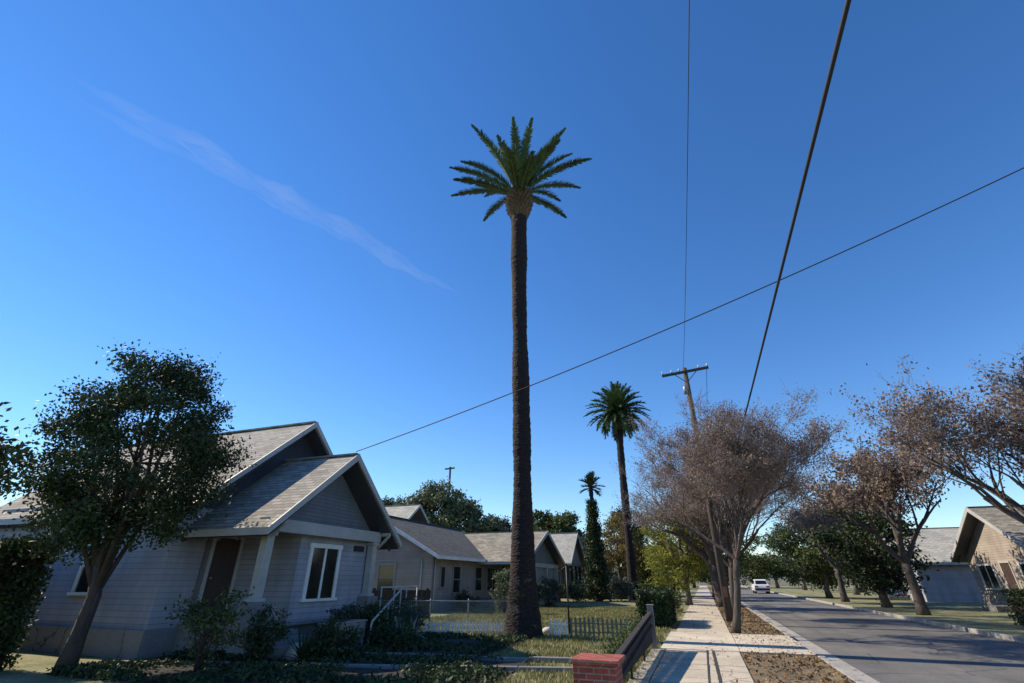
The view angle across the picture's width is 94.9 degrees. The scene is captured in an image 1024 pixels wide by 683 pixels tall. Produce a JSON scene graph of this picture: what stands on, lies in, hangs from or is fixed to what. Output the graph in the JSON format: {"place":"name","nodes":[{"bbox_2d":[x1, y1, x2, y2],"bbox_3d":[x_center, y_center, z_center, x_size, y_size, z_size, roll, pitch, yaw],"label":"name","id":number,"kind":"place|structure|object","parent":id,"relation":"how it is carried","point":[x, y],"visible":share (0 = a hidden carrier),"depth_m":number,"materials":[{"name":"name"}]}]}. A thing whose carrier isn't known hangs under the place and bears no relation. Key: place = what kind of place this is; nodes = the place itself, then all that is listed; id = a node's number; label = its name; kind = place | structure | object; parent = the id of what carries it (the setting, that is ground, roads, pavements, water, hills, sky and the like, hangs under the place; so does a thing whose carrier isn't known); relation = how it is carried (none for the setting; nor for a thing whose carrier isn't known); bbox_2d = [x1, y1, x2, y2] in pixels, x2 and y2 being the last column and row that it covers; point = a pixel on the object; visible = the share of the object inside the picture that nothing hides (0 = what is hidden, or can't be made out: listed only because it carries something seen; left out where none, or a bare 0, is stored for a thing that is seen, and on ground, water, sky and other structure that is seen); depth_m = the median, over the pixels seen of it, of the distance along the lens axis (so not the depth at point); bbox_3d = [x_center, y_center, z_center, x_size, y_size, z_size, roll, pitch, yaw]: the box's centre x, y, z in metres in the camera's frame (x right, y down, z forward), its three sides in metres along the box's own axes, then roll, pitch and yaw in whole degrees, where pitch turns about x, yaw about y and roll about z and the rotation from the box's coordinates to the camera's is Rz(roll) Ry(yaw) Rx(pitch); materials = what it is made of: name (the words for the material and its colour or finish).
{"place":"outdoors","nodes":[
{"label":"outdoors","id":0,"kind":"place"},
{"bbox_2d":[0,585,699,682],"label":"lawn","id":1,"kind":"structure","parent":0,"point":[32,666],"depth_m":10.37,"materials":[{"name":"grass"}]},
{"bbox_2d":[0,402,47,500],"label":"oak tree","id":2,"kind":"object","parent":1,"relation":"on","point":[7,448],"visible":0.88,"depth_m":20.16,"materials":[{"name":"green plant"}]},
{"bbox_2d":[0,532,61,670],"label":"hedge","id":3,"kind":"object","parent":1,"relation":"on","point":[19,587],"visible":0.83,"depth_m":9.58,"materials":[{"name":"green plant"}]},
{"bbox_2d":[0,338,265,672],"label":"citrus tree","id":4,"kind":"object","parent":1,"relation":"on","point":[118,516],"visible":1,"depth_m":10.06,"materials":[{"name":"green plant"}]},
{"bbox_2d":[0,421,418,658],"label":"craftsman house","id":5,"kind":"structure","parent":1,"relation":"on","point":[304,532],"depth_m":12.58,"materials":[{"name":"wood"}]},
{"bbox_2d":[66,537,103,594],"bbox_3d":[-10.793,5.793,12.166,1.200,1.370,0.125,-9,-28,18],"label":"window","id":6,"kind":"structure","parent":5,"relation":"in","point":[80,586],"depth_m":12.09,"materials":[{"name":"white paint"}]},
{"bbox_2d":[193,537,244,620],"bbox_3d":[-7.814,6.295,12.584,0.090,2.070,0.980,-9,-28,18],"label":"door","id":7,"kind":"structure","parent":5,"relation":"in","point":[224,556],"depth_m":12.63,"materials":[{"name":"paint"}]},
{"bbox_2d":[299,543,342,601],"bbox_3d":[-5.346,6.520,13.295,0.125,1.450,1.410,-9,-28,18],"label":"window","id":8,"kind":"structure","parent":5,"relation":"in","point":[322,569],"depth_m":13.26,"materials":[{"name":"white paint"}]},
{"bbox_2d":[43,635,530,682],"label":"planting bed","id":9,"kind":"object","parent":1,"relation":"on","point":[171,670],"visible":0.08,"depth_m":9.17,"materials":[{"name":"plant"}]},
{"bbox_2d":[161,583,256,672],"bbox_3d":[-5.971,5.612,9.198,1.766,1.563,1.580,2,-27,-5],"label":"shrub","id":10,"kind":"object","parent":9,"relation":"on","point":[200,618],"visible":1,"depth_m":9.18,"materials":[{"name":"green plant"}]},
{"bbox_2d":[239,603,295,660],"bbox_3d":[-5.212,6.269,10.070,1.078,1.171,1.515,12,-29,-23],"label":"shrub","id":11,"kind":"object","parent":9,"relation":"on","point":[262,647],"visible":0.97,"depth_m":9.79,"materials":[{"name":"green plant"}]},
{"bbox_2d":[45,631,535,682],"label":"ground cover","id":12,"kind":"object","parent":9,"relation":"on","point":[304,671],"visible":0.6,"depth_m":8.93,"materials":[{"name":"green plant"}]},
{"bbox_2d":[285,642,310,660],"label":"spiky agave plant","id":13,"kind":"object","parent":9,"relation":"on","point":[290,651],"visible":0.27,"depth_m":10.18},
{"bbox_2d":[277,624,330,661],"bbox_3d":[-4.371,6.490,9.934,1.544,0.928,1.704,-9,-28,18],"label":"strap leaf plant","id":14,"kind":"object","parent":9,"relation":"on","point":[301,653],"visible":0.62,"depth_m":9.87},
{"bbox_2d":[320,616,338,646],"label":"shrub","id":15,"kind":"object","parent":9,"relation":"on","point":[332,623],"visible":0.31,"depth_m":11.18,"materials":[{"name":"green plant"}]},
{"bbox_2d":[295,621,367,661],"bbox_3d":[-3.970,6.644,10.395,1.309,0.808,1.496,-9,-28,18],"label":"shrub","id":16,"kind":"object","parent":9,"relation":"on","point":[334,634],"visible":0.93,"depth_m":10.28,"materials":[{"name":"green plant"}]},
{"bbox_2d":[111,660,572,672],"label":"garden kerb","id":17,"kind":"structure","parent":9,"relation":"on","point":[512,668],"depth_m":9.28,"materials":[{"name":"concrete"}]},
{"bbox_2d":[318,602,367,646],"bbox_3d":[-4.322,7.228,11.941,0.702,1.065,1.460,-9,-28,18],"label":"planter box","id":18,"kind":"object","parent":9,"relation":"on","point":[345,614],"visible":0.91,"depth_m":12.05,"materials":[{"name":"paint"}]},
{"bbox_2d":[346,599,407,643],"bbox_3d":[-3.892,7.786,13.017,1.682,1.126,1.705,-9,-28,18],"label":"shrub","id":19,"kind":"object","parent":9,"relation":"on","point":[371,613],"visible":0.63,"depth_m":13.00,"materials":[{"name":"green plant"}]},
{"bbox_2d":[361,611,419,650],"bbox_3d":[-3.082,7.355,11.918,1.410,0.911,1.320,7,-28,-13],"label":"shrub","id":20,"kind":"object","parent":9,"relation":"on","point":[385,635],"visible":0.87,"depth_m":11.76,"materials":[{"name":"green plant"}]},
{"bbox_2d":[378,594,435,633],"bbox_3d":[-3.254,8.281,14.211,1.995,1.325,1.597,-9,-28,18],"label":"shrub","id":21,"kind":"object","parent":9,"relation":"on","point":[404,612],"visible":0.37,"depth_m":14.19,"materials":[{"name":"green plant"}]},
{"bbox_2d":[381,495,405,505],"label":"eucalyptus tree","id":22,"kind":"object","parent":1,"relation":"on","point":[388,502],"visible":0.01,"depth_m":78.25,"materials":[{"name":"green plant"}]},
{"bbox_2d":[372,588,430,617],"bbox_3d":[-7.596,12.237,22.030,8.500,1.220,0.130,-9,-28,18],"label":"railing","id":23,"kind":"object","parent":1,"relation":"on","point":[387,594],"visible":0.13,"depth_m":21.18,"materials":[{"name":"white metal"}]},
{"bbox_2d":[389,591,427,628],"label":"shrub","id":24,"kind":"object","parent":1,"relation":"on","point":[411,608],"visible":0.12,"depth_m":15.77,"materials":[{"name":"green plant"}]},
{"bbox_2d":[377,599,507,631],"bbox_3d":[-2.767,9.221,15.815,5.666,1.000,0.053,0,-27,1],"label":"chain link fence","id":25,"kind":"object","parent":1,"relation":"on","point":[455,601],"visible":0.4,"depth_m":15.91,"materials":[{"name":"metal"}]},
{"bbox_2d":[392,476,504,532],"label":"eucalyptus tree","id":26,"kind":"object","parent":1,"relation":"on","point":[454,511],"visible":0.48,"depth_m":67.97,"materials":[{"name":"green plant"}]},
{"bbox_2d":[355,652,572,662],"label":"garden kerb","id":27,"kind":"structure","parent":1,"relation":"on","point":[539,658],"depth_m":10.17,"materials":[{"name":"concrete"}]},
{"bbox_2d":[424,620,504,633],"bbox_3d":[-1.558,9.370,15.437,2.688,0.394,0.042,-1,-27,1],"label":"picket border","id":28,"kind":"object","parent":1,"relation":"on","point":[486,624],"visible":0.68,"depth_m":15.42,"materials":[{"name":"paint"}]},
{"bbox_2d":[450,587,480,610],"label":"shrub","id":29,"kind":"object","parent":1,"relation":"on","point":[462,596],"visible":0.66,"depth_m":26.41,"materials":[{"name":"green plant"}]},
{"bbox_2d":[372,515,565,611],"bbox_3d":[-4.008,15.893,33.633,12.180,5.157,17.255,-9,-28,18],"label":"bungalow","id":30,"kind":"object","parent":1,"relation":"on","point":[443,562],"visible":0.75,"depth_m":29.15,"materials":[{"name":"wood"}]},
{"bbox_2d":[375,563,396,589],"bbox_3d":[-7.123,13.308,26.546,1.300,1.420,0.125,-9,-28,18],"label":"window","id":31,"kind":"structure","parent":30,"relation":"in","point":[386,572],"depth_m":26.59,"materials":[{"name":"glass"}]},
{"bbox_2d":[439,566,446,587],"bbox_3d":[-3.929,13.391,26.731,0.125,1.140,0.740,-9,-28,18],"label":"window","id":32,"kind":"structure","parent":30,"relation":"in","point":[442,568],"depth_m":26.72,"materials":[{"name":"glass"}]},
{"bbox_2d":[451,565,461,593],"bbox_3d":[-3.314,14.265,28.184,0.125,1.490,1.140,-9,-28,18],"label":"window","id":33,"kind":"structure","parent":30,"relation":"in","point":[456,580],"depth_m":28.18,"materials":[{"name":"glass"}]},
{"bbox_2d":[474,567,482,591],"bbox_3d":[-2.202,15.619,30.921,0.125,1.440,1.240,-9,-28,18],"label":"window","id":34,"kind":"structure","parent":30,"relation":"in","point":[478,570],"depth_m":30.93,"materials":[{"name":"glass"}]},
{"bbox_2d":[486,567,498,590],"bbox_3d":[-1.364,16.657,32.976,0.125,1.440,2.140,-9,-28,18],"label":"window","id":35,"kind":"structure","parent":30,"relation":"in","point":[490,582],"depth_m":32.76,"materials":[{"name":"glass"}]},
{"bbox_2d":[428,660,527,682],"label":"side bed","id":36,"kind":"object","parent":1,"relation":"on","point":[495,663],"visible":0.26,"depth_m":9.76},
{"bbox_2d":[489,567,509,613],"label":"shrub","id":37,"kind":"object","parent":1,"relation":"on","point":[502,580],"visible":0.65,"depth_m":23.88,"materials":[{"name":"green plant"}]},
{"bbox_2d":[493,515,511,531],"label":"oak tree","id":38,"kind":"object","parent":1,"relation":"on","point":[505,524],"visible":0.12,"depth_m":70.00,"materials":[{"name":"green plant"}]},
{"bbox_2d":[449,116,591,638],"bbox_3d":[0.513,-0.456,19.815,6.832,21.942,6.480,-23,-35,38],"label":"palm tree","id":39,"kind":"object","parent":1,"relation":"on","point":[523,615],"visible":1,"depth_m":19.60,"materials":[{"name":"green plant"}]},
{"bbox_2d":[537,576,562,606],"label":"shrub","id":40,"kind":"object","parent":1,"relation":"on","point":[551,593],"visible":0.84,"depth_m":29.50,"materials":[{"name":"green plant"}]},
{"bbox_2d":[549,618,567,634],"bbox_3d":[1.445,8.928,14.675,0.602,0.496,0.039,-7,-28,14],"label":"picket border","id":41,"kind":"object","parent":1,"relation":"on","point":[561,624],"visible":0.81,"depth_m":14.66,"materials":[{"name":"paint"}]},
{"bbox_2d":[533,509,585,568],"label":"oak tree","id":42,"kind":"object","parent":1,"relation":"on","point":[562,523],"visible":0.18,"depth_m":66.72,"materials":[{"name":"green plant"}]},
{"bbox_2d":[536,532,586,584],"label":"gabled cottage","id":43,"kind":"structure","parent":1,"relation":"on","point":[569,547],"depth_m":50.19,"materials":[{"name":"grey"}]},
{"bbox_2d":[559,563,573,633],"bbox_3d":[1.813,8.335,15.259,0.511,2.080,0.140,-9,-28,18],"label":"lamp post","id":44,"kind":"object","parent":1,"relation":"on","point":[566,566],"visible":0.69,"depth_m":15.26,"materials":[{"name":"black metal"}]},
{"bbox_2d":[560,578,590,601],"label":"shrub","id":45,"kind":"object","parent":1,"relation":"on","point":[573,588],"visible":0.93,"depth_m":36.62,"materials":[{"name":"green plant"}]},
{"bbox_2d":[569,533,616,581],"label":"oak tree","id":46,"kind":"object","parent":1,"relation":"on","point":[584,552],"visible":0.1,"depth_m":56.07,"materials":[{"name":"green plant"}]},
{"bbox_2d":[578,470,614,601],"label":"ivy clad palm","id":47,"kind":"object","parent":1,"relation":"on","point":[597,564],"visible":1,"depth_m":38.68,"materials":[{"name":"green plant"}]},
{"bbox_2d":[570,653,625,682],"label":"brick pillar","id":48,"kind":"structure","parent":1,"relation":"on","point":[595,668],"depth_m":6.50,"materials":[{"name":"brick"}]},
{"bbox_2d":[569,617,636,637],"bbox_3d":[2.841,8.717,14.331,2.205,0.563,0.040,-7,-28,14],"label":"picket border","id":49,"kind":"object","parent":1,"relation":"on","point":[602,623],"visible":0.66,"depth_m":14.38,"materials":[{"name":"paint"}]},
{"bbox_2d":[537,583,674,598],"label":"hedge","id":50,"kind":"object","parent":1,"relation":"on","point":[639,586],"visible":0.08,"depth_m":41.90,"materials":[{"name":"green plant"}]},
{"bbox_2d":[583,381,650,600],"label":"palm tree","id":51,"kind":"object","parent":1,"relation":"on","point":[616,400],"visible":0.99,"depth_m":45.40,"materials":[{"name":"green plant"}]},
{"bbox_2d":[594,608,646,667],"bbox_3d":[2.246,6.142,9.443,0.582,1.239,6.526,-9,-28,18],"label":"creeper","id":52,"kind":"object","parent":1,"relation":"on","point":[625,631],"visible":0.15,"depth_m":9.24,"materials":[{"name":"green plant"}]},
{"bbox_2d":[607,573,638,600],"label":"shrub","id":53,"kind":"object","parent":1,"relation":"on","point":[620,588],"visible":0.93,"depth_m":38.28,"materials":[{"name":"green plant"}]},
{"bbox_2d":[602,506,650,581],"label":"oak tree","id":54,"kind":"object","parent":1,"relation":"on","point":[641,536],"visible":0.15,"depth_m":64.78,"materials":[{"name":"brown plant"}]},
{"bbox_2d":[600,510,655,581],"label":"golden tree","id":55,"kind":"object","parent":1,"relation":"on","point":[616,557],"visible":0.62,"depth_m":49.99,"materials":[{"name":"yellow plant"}]},
{"bbox_2d":[628,648,665,682],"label":"fence kerb","id":56,"kind":"structure","parent":1,"relation":"on","point":[646,672],"depth_m":9.24,"materials":[{"name":"concrete"}]},
{"bbox_2d":[615,604,657,680],"bbox_3d":[2.571,6.034,9.518,0.180,1.010,6.042,-9,-28,18],"label":"board fence","id":57,"kind":"object","parent":56,"relation":"on","point":[638,642],"visible":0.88,"depth_m":9.41,"materials":[{"name":"brown wood"}]},
{"bbox_2d":[635,549,667,583],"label":"oak tree","id":58,"kind":"object","parent":1,"relation":"on","point":[644,577],"visible":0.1,"depth_m":49.47,"materials":[{"name":"green plant"}]},
{"bbox_2d":[633,585,677,628],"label":"hedge","id":59,"kind":"object","parent":1,"relation":"on","point":[661,600],"visible":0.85,"depth_m":17.52,"materials":[{"name":"green plant"}]},
{"bbox_2d":[650,570,682,596],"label":"shrub","id":60,"kind":"object","parent":1,"relation":"on","point":[666,574],"visible":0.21,"depth_m":38.46,"materials":[{"name":"green plant"}]},
{"bbox_2d":[637,523,710,597],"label":"leafy tree","id":61,"kind":"object","parent":1,"relation":"on","point":[699,571],"visible":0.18,"depth_m":44.14,"materials":[{"name":"green plant"}]},
{"bbox_2d":[673,591,683,609],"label":"shrub","id":62,"kind":"object","parent":1,"relation":"on","point":[677,599],"visible":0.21,"depth_m":25.34,"materials":[{"name":"green plant"}]},
{"bbox_2d":[636,509,728,604],"bbox_3d":[12.542,15.177,33.490,6.836,6.457,5.438,-9,-28,18],"label":"leafy tree","id":63,"kind":"object","parent":1,"relation":"on","point":[687,566],"visible":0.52,"depth_m":33.27,"materials":[{"name":"green plant"}]},
{"bbox_2d":[669,538,728,587],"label":"oak tree","id":64,"kind":"object","parent":1,"relation":"on","point":[700,579],"visible":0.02,"depth_m":93.67,"materials":[{"name":"green plant"}]},
{"bbox_2d":[385,504,428,522],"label":"garage","id":65,"kind":"structure","parent":0,"point":[416,512],"depth_m":44.63,"materials":[{"name":"beige"}]},
{"bbox_2d":[0,0,1023,564],"label":"sky","id":66,"kind":"structure","parent":0,"point":[268,186],"materials":[{"name":"blue"}]},
{"bbox_2d":[416,604,684,682],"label":"grass","id":67,"kind":"structure","parent":0,"point":[560,613],"depth_m":14.32,"materials":[{"name":"plant"}]},
{"bbox_2d":[649,585,753,682],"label":"sidewalk","id":68,"kind":"structure","parent":0,"point":[679,666],"depth_m":10.28,"materials":[{"name":"concrete"}]},
{"bbox_2d":[706,650,721,682],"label":"sidewalk seam","id":69,"kind":"object","parent":68,"relation":"on","point":[717,668],"visible":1,"depth_m":9.24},
{"bbox_2d":[656,603,829,682],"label":"fallen leaves","id":70,"kind":"object","parent":68,"relation":"on","point":[740,646],"visible":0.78,"depth_m":12.82,"materials":[{"name":"brown plant"}]},
{"bbox_2d":[661,632,816,655],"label":"driveway","id":71,"kind":"structure","parent":0,"point":[680,640],"depth_m":12.77,"materials":[{"name":"concrete"}]},
{"bbox_2d":[690,579,864,585],"bbox_3d":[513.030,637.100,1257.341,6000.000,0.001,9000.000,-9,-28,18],"label":"ground","id":72,"kind":"structure","parent":0,"point":[781,582],"depth_m":258.48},
{"bbox_2d":[607,551,856,584],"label":"trees","id":73,"kind":"object","parent":72,"relation":"on","point":[766,578],"visible":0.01,"depth_m":133.65,"materials":[{"name":"green plant"}]},
{"bbox_2d":[741,603,865,682],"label":"kerb","id":74,"kind":"structure","parent":72,"relation":"on","point":[854,678],"depth_m":9.97,"materials":[{"name":"concrete"}]},
{"bbox_2d":[741,586,1023,642],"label":"kerb","id":75,"kind":"structure","parent":72,"relation":"on","point":[987,633],"depth_m":19.56,"materials":[{"name":"concrete"}]},
{"bbox_2d":[707,585,855,682],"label":"verge","id":76,"kind":"structure","parent":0,"point":[790,676],"depth_m":9.51,"materials":[{"name":"soil"}]},
{"bbox_2d":[610,443,769,606],"bbox_3d":[12.586,12.126,32.340,11.211,10.949,10.204,-9,-28,18],"label":"street tree","id":77,"kind":"object","parent":76,"relation":"on","point":[710,560],"visible":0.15,"depth_m":31.71,"materials":[{"name":"brown plant"}]},
{"bbox_2d":[662,363,732,621],"bbox_3d":[9.135,6.597,22.314,2.361,11.747,0.472,-9,-28,18],"label":"utility pole","id":78,"kind":"object","parent":76,"relation":"on","point":[727,604],"visible":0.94,"depth_m":21.18,"materials":[{"name":"brown wood"}]},
{"bbox_2d":[683,0,689,366],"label":"power line","id":79,"kind":"object","parent":78,"relation":"attached to","point":[687,154],"visible":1,"depth_m":11.12,"materials":[{"name":"rubber"}]},
{"bbox_2d":[740,0,850,430],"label":"power line","id":80,"kind":"object","parent":78,"relation":"attached to","point":[832,63],"visible":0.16,"depth_m":6.50,"materials":[{"name":"rubber"}]},
{"bbox_2d":[675,529,751,582],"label":"leafy tree","id":81,"kind":"object","parent":76,"relation":"on","point":[704,575],"visible":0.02,"depth_m":49.59,"materials":[{"name":"green plant"}]},
{"bbox_2d":[622,379,854,633],"bbox_3d":[8.066,5.831,17.768,8.076,8.990,8.496,-9,-28,18],"label":"street tree","id":82,"kind":"object","parent":76,"relation":"on","point":[721,460],"visible":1,"depth_m":16.48,"materials":[{"name":"brown plant"}]},
{"bbox_2d":[646,427,840,609],"bbox_3d":[12.298,8.982,23.964,9.773,8.900,9.179,4,-27,-8],"label":"street tree","id":83,"kind":"object","parent":76,"relation":"on","point":[698,510],"visible":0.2,"depth_m":23.63,"materials":[{"name":"brown plant"}]},
{"bbox_2d":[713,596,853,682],"bbox_3d":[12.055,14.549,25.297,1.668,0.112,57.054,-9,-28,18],"label":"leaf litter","id":84,"kind":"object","parent":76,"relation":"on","point":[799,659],"visible":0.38,"depth_m":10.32,"materials":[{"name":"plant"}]},
{"bbox_2d":[728,585,1023,682],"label":"street","id":85,"kind":"structure","parent":0,"point":[882,648],"depth_m":13.81,"materials":[{"name":"asphalt"}]},
{"bbox_2d":[705,543,767,585],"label":"oak tree","id":86,"kind":"object","parent":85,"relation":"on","point":[757,577],"visible":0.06,"depth_m":99.50,"materials":[{"name":"green plant"}]},
{"bbox_2d":[750,579,769,593],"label":"parked car","id":87,"kind":"object","parent":85,"relation":"on","point":[759,585],"visible":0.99,"depth_m":61.31,"materials":[{"name":"white metal"}]},
{"bbox_2d":[741,601,879,682],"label":"road edge","id":88,"kind":"object","parent":85,"relation":"on","point":[812,647],"depth_m":12.42,"materials":[{"name":"concrete"}]},
{"bbox_2d":[740,585,1023,636],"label":"side lawn","id":89,"kind":"structure","parent":0,"point":[973,615],"depth_m":27.60,"materials":[{"name":"grass"}]},
{"bbox_2d":[739,530,806,587],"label":"oak tree","id":90,"kind":"object","parent":89,"relation":"on","point":[772,567],"visible":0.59,"depth_m":90.18,"materials":[{"name":"green plant"}]},
{"bbox_2d":[765,522,810,589],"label":"oak tree","id":91,"kind":"object","parent":89,"relation":"on","point":[778,553],"visible":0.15,"depth_m":77.61,"materials":[{"name":"green plant"}]},
{"bbox_2d":[766,516,862,597],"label":"oak tree","id":92,"kind":"object","parent":89,"relation":"on","point":[818,567],"visible":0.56,"depth_m":44.86,"materials":[{"name":"green plant"}]},
{"bbox_2d":[767,475,869,601],"bbox_3d":[26.012,16.015,38.637,8.923,9.584,7.709,-19,-33,33],"label":"street tree","id":93,"kind":"object","parent":89,"relation":"on","point":[808,520],"visible":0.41,"depth_m":38.19,"materials":[{"name":"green plant"}]},
{"bbox_2d":[810,525,871,594],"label":"oak tree","id":94,"kind":"object","parent":89,"relation":"on","point":[855,592],"visible":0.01,"depth_m":53.21,"materials":[{"name":"green plant"}]},
{"bbox_2d":[799,515,884,591],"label":"oak tree","id":95,"kind":"object","parent":89,"relation":"on","point":[861,590],"visible":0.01,"depth_m":64.89,"materials":[{"name":"green plant"}]},
{"bbox_2d":[797,500,938,607],"bbox_3d":[23.703,13.577,31.021,6.614,7.135,6.435,5,-27,-9],"label":"oak tree","id":96,"kind":"object","parent":89,"relation":"on","point":[854,558],"visible":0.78,"depth_m":30.01,"materials":[{"name":"green plant"}]},
{"bbox_2d":[780,426,990,615],"bbox_3d":[19.865,8.581,24.979,9.567,10.549,8.608,8,-28,-15],"label":"street tree","id":97,"kind":"object","parent":89,"relation":"on","point":[880,483],"visible":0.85,"depth_m":24.58,"materials":[{"name":"brown plant"}]},
{"bbox_2d":[830,343,1023,523],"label":"street tree","id":98,"kind":"object","parent":89,"relation":"on","point":[917,421],"visible":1,"depth_m":15.08,"materials":[{"name":"brown plant"}]},
{"bbox_2d":[998,587,1023,625],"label":"hedge","id":99,"kind":"object","parent":89,"relation":"on","point":[1015,602],"visible":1,"depth_m":18.29,"materials":[{"name":"green plant"}]},
{"bbox_2d":[874,527,983,602],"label":"house","id":100,"kind":"structure","parent":0,"point":[949,581],"depth_m":36.77,"materials":[{"name":"grey"}]},
{"bbox_2d":[950,505,1023,612],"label":"house","id":101,"kind":"structure","parent":0,"point":[988,547],"depth_m":27.25,"materials":[{"name":"beige"}]},
{"bbox_2d":[976,564,1001,589],"bbox_3d":[28.371,13.993,27.956,0.125,1.370,1.900,-9,-28,18],"label":"window","id":102,"kind":"structure","parent":101,"relation":"in","point":[987,572],"depth_m":27.93,"materials":[{"name":"glass"}]},
{"bbox_2d":[997,561,1023,597],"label":"door","id":103,"kind":"structure","parent":101,"relation":"in","point":[1006,568],"depth_m":26.09,"materials":[{"name":"paint"}]},
{"bbox_3d":[12.621,-0.638,8.052,0.360,11.600,2.200,-9,-28,18],"label":"utility pole","id":104,"kind":"object","parent":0,"visible":0},
{"bbox_2d":[356,167,1023,451],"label":"power line","id":105,"kind":"object","parent":104,"relation":"attached to","point":[709,310],"visible":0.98,"depth_m":11.87,"materials":[{"name":"rubber"}]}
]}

